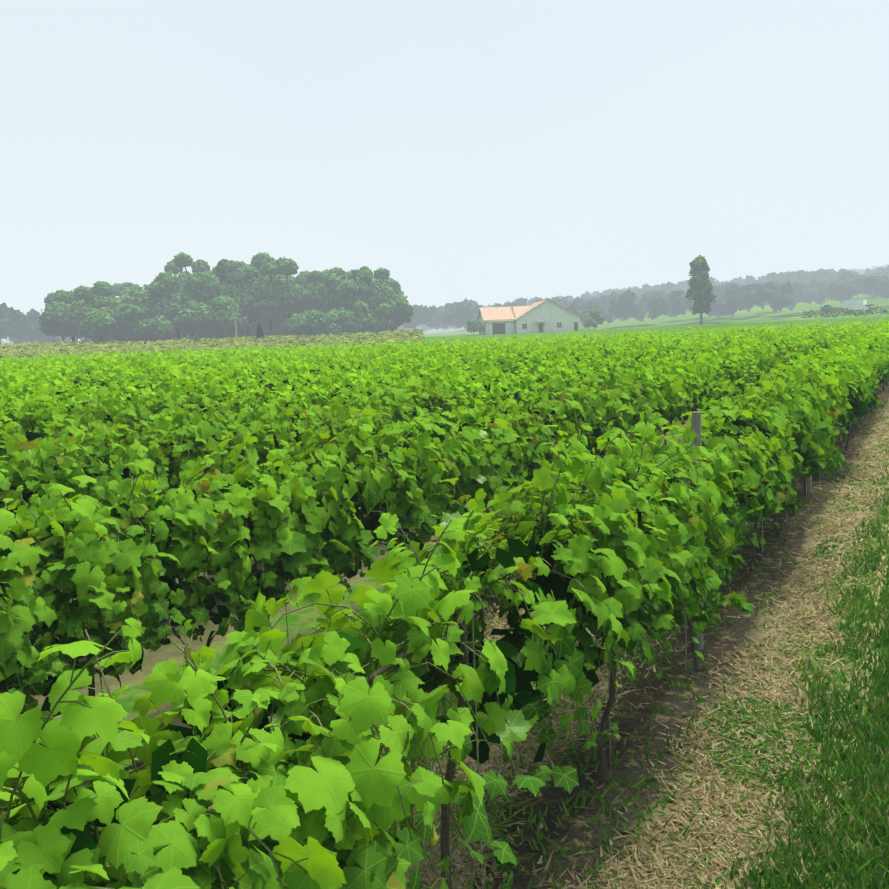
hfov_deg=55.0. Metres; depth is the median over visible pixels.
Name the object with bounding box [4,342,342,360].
vine row
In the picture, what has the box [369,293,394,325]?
edge tree
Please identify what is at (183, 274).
tree
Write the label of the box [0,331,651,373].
vine row
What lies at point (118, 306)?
tree
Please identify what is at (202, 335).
edge tree
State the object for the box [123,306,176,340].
edge tree
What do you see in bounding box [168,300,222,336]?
edge tree
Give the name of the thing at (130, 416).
vine row
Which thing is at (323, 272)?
tree
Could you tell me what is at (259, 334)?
conifer
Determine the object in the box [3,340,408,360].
vine row
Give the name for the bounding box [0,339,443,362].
vine row
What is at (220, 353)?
vine row
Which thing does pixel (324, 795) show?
vine row
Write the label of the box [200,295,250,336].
edge tree
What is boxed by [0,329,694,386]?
vine row
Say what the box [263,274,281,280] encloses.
tree
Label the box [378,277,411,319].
tree
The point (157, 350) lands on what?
vine row
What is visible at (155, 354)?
vine row
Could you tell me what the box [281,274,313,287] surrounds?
tree
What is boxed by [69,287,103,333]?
tree
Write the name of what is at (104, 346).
corn field
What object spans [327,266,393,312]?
tree
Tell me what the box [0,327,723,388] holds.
vine row
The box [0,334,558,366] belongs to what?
vine row
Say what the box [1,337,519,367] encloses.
vine row
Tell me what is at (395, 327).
edge tree
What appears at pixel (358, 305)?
edge tree
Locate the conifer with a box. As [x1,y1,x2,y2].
[255,324,264,338]
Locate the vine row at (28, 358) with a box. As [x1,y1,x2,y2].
[4,338,447,361]
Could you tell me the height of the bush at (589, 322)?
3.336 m
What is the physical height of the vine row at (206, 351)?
3.247 m
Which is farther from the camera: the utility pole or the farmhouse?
the farmhouse
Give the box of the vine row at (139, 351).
[10,343,254,359]
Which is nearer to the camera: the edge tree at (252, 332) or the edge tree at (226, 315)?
the edge tree at (226, 315)
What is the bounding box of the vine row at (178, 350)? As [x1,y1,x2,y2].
[12,341,374,360]
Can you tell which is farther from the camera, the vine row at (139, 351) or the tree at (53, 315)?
the tree at (53, 315)
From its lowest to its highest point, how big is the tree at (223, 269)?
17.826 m
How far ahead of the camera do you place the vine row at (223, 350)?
86.72 m
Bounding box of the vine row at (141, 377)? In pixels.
[0,326,749,395]
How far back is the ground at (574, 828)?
7.35 m
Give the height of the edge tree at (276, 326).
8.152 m
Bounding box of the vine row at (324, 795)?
[0,319,888,888]
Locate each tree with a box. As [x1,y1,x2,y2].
[37,281,113,340]
[44,288,84,340]
[54,307,113,340]
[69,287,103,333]
[77,307,119,341]
[90,294,147,340]
[112,282,142,296]
[119,287,142,297]
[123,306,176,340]
[125,271,190,328]
[164,259,209,279]
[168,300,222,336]
[169,272,209,337]
[169,329,196,337]
[173,252,192,295]
[177,271,189,279]
[184,258,235,310]
[190,319,233,338]
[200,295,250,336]
[218,260,245,287]
[218,264,282,335]
[240,319,255,336]
[247,260,295,334]
[249,313,288,335]
[250,252,314,321]
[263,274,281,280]
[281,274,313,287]
[282,309,330,335]
[298,269,348,274]
[301,267,346,313]
[317,307,356,334]
[323,269,378,316]
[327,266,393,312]
[327,308,383,332]
[352,300,367,322]
[356,303,394,332]
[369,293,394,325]
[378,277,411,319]
[384,289,413,326]
[391,324,398,329]
[685,255,716,324]
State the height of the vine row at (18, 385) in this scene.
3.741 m
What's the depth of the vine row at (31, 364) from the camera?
39.86 m
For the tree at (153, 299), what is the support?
on the ground at (574, 828)
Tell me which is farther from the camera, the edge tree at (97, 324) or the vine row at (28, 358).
the edge tree at (97, 324)
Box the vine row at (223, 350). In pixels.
[8,340,391,361]
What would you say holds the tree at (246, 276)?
on the ground at (574, 828)
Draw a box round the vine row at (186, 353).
[6,342,342,360]
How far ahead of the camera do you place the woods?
495.43 m
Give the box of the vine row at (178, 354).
[0,334,582,369]
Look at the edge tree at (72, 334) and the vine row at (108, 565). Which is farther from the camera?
the edge tree at (72, 334)
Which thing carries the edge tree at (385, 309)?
on the ground at (574, 828)
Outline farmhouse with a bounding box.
[477,298,581,334]
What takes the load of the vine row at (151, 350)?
on the ground at (574, 828)
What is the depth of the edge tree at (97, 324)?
158.81 m
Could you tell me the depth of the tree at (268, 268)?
176.41 m
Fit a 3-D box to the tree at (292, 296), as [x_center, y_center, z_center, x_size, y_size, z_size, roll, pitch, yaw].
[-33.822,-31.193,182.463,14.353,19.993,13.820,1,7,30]
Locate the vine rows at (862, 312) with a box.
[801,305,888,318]
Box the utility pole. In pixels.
[234,295,243,337]
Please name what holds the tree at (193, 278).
on the ground at (574, 828)
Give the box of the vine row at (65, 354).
[5,344,227,358]
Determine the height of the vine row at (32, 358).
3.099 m
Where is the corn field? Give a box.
[0,328,426,358]
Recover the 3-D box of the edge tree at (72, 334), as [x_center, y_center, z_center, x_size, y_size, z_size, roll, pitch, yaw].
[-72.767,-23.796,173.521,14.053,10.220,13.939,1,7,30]
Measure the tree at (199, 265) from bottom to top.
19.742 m
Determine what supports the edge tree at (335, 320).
on the ground at (574, 828)
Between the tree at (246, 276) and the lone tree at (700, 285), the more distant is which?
the lone tree at (700, 285)
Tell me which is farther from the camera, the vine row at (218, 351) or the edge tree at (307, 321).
the edge tree at (307, 321)
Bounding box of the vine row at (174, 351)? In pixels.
[13,343,311,358]
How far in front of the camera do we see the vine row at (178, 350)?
81.53 m
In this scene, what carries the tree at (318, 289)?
on the ground at (574, 828)
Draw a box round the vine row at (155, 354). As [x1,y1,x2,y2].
[0,332,628,371]
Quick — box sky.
[0,0,888,341]
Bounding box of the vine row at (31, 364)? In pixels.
[2,332,604,370]
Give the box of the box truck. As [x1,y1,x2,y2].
[843,299,875,313]
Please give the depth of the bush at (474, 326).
197.06 m
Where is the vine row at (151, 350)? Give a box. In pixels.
[7,344,292,358]
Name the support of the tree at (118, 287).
on the ground at (574, 828)
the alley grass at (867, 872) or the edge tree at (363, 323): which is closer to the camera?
the alley grass at (867, 872)
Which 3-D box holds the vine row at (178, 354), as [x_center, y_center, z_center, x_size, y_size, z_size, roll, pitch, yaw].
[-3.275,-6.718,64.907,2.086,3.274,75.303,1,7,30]
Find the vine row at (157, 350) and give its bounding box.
[6,343,297,360]
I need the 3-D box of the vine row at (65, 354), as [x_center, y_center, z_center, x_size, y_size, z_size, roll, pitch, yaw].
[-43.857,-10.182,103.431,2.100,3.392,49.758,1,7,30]
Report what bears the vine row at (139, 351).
on the ground at (574, 828)
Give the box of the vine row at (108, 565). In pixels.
[0,319,888,722]
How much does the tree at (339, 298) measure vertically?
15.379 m
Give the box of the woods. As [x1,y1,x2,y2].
[0,264,888,345]
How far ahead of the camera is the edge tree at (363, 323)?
173.99 m
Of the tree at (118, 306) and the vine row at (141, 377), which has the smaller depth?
the vine row at (141, 377)
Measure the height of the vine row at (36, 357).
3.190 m
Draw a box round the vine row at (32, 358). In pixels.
[0,337,499,364]
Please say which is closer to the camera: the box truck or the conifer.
the conifer
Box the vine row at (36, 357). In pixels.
[21,340,418,360]
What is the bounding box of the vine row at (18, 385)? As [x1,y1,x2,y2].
[0,324,776,422]
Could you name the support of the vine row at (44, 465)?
on the ground at (574, 828)
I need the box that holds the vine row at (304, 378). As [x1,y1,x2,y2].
[0,323,803,432]
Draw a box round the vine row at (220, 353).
[1,338,480,363]
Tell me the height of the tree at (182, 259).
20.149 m
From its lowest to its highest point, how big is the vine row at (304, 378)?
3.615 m
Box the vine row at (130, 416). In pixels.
[0,321,832,473]
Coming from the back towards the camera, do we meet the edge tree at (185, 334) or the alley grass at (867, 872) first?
the edge tree at (185, 334)
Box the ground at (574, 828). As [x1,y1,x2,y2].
[0,294,888,888]
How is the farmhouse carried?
on the ground at (574, 828)
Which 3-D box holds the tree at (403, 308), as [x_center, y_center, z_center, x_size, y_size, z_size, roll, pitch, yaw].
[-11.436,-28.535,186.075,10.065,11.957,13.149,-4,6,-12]
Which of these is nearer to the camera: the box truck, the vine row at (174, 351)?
the vine row at (174, 351)
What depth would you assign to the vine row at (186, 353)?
88.70 m
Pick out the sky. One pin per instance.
(485, 152)
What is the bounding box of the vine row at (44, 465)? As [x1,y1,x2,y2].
[0,319,863,659]
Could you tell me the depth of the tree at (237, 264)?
187.80 m
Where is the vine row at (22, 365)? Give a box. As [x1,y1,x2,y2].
[0,329,666,376]
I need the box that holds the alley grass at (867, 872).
[69,398,888,888]
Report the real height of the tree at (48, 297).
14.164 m
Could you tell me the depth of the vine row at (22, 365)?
33.26 m
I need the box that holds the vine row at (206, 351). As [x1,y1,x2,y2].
[3,336,539,365]
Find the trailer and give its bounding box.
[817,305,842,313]

